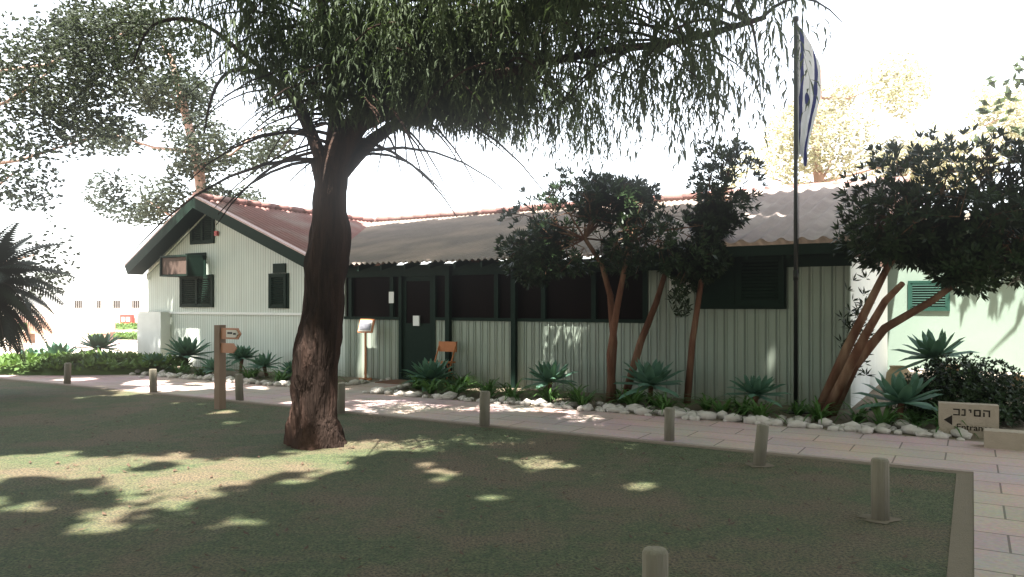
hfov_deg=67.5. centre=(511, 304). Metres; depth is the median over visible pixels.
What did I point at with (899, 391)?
agave plants
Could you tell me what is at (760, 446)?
bollard
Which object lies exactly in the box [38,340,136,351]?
side path
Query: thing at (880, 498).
bollard
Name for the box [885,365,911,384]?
clay urn
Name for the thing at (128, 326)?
hedge
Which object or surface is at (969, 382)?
shrub
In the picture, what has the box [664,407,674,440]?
bollard
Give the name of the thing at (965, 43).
sky
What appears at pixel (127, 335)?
hedge
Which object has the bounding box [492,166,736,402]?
tree
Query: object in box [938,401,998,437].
stone entrance sign
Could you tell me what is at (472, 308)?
building
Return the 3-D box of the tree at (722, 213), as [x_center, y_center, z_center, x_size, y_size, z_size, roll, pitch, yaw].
[3.397,-0.528,12.176,1.335,4.367,1.454,0,0,0]
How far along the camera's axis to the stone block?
8.39 m
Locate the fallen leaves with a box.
[0,405,931,576]
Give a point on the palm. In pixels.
(12, 267)
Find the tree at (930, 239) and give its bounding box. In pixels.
[814,121,1023,417]
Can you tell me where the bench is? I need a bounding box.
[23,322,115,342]
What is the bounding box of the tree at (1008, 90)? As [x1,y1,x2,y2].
[972,55,1023,165]
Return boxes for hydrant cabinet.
[120,314,133,323]
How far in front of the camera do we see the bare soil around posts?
5.75 m
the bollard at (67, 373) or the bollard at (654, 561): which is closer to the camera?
the bollard at (654, 561)
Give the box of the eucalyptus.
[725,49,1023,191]
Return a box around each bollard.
[64,363,71,383]
[149,369,156,391]
[235,374,243,400]
[337,383,344,413]
[479,391,489,426]
[642,546,667,576]
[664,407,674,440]
[753,424,768,465]
[871,457,889,520]
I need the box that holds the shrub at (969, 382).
[889,352,1023,427]
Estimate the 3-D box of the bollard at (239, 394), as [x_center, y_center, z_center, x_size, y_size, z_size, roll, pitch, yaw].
[-4.508,1.403,12.665,0.144,0.500,0.129,0,0,-15]
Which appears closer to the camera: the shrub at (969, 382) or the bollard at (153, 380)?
the shrub at (969, 382)
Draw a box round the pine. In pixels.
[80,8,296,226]
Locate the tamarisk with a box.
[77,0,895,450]
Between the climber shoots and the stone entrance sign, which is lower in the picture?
the stone entrance sign
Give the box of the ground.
[0,379,955,576]
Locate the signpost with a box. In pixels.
[214,325,240,409]
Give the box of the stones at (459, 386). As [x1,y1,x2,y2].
[164,360,978,438]
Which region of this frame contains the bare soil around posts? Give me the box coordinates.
[58,384,900,523]
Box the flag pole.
[779,16,820,413]
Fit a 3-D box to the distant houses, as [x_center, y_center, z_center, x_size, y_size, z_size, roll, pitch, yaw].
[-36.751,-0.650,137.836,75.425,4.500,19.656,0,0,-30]
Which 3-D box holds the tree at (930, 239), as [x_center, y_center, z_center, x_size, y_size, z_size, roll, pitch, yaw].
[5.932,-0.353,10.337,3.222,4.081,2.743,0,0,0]
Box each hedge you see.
[0,347,193,374]
[20,322,136,329]
[91,330,136,339]
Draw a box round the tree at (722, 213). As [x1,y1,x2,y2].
[683,134,769,403]
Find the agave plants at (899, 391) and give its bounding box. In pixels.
[21,329,979,419]
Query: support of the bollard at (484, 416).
on the ground
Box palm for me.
[0,221,75,363]
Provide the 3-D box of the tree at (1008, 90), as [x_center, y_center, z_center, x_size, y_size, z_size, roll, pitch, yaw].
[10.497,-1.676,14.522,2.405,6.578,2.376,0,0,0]
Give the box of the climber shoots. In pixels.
[667,237,874,377]
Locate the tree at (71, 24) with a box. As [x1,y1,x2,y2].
[0,0,203,298]
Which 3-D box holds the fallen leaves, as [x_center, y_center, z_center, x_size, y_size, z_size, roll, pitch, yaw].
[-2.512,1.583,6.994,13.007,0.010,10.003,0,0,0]
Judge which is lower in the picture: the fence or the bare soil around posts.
the bare soil around posts
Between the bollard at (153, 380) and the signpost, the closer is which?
the signpost
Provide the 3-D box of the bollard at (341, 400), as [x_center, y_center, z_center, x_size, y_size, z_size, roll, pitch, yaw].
[-2.502,1.402,11.211,0.118,0.501,0.136,0,0,-15]
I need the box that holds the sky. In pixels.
[0,0,1023,304]
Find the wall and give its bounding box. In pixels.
[23,316,136,323]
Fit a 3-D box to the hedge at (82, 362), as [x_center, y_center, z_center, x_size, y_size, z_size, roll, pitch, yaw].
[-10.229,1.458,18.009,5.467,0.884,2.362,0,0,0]
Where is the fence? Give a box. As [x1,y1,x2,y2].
[24,285,147,315]
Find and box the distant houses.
[66,289,147,313]
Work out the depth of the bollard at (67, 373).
15.21 m
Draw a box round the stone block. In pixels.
[984,428,1023,450]

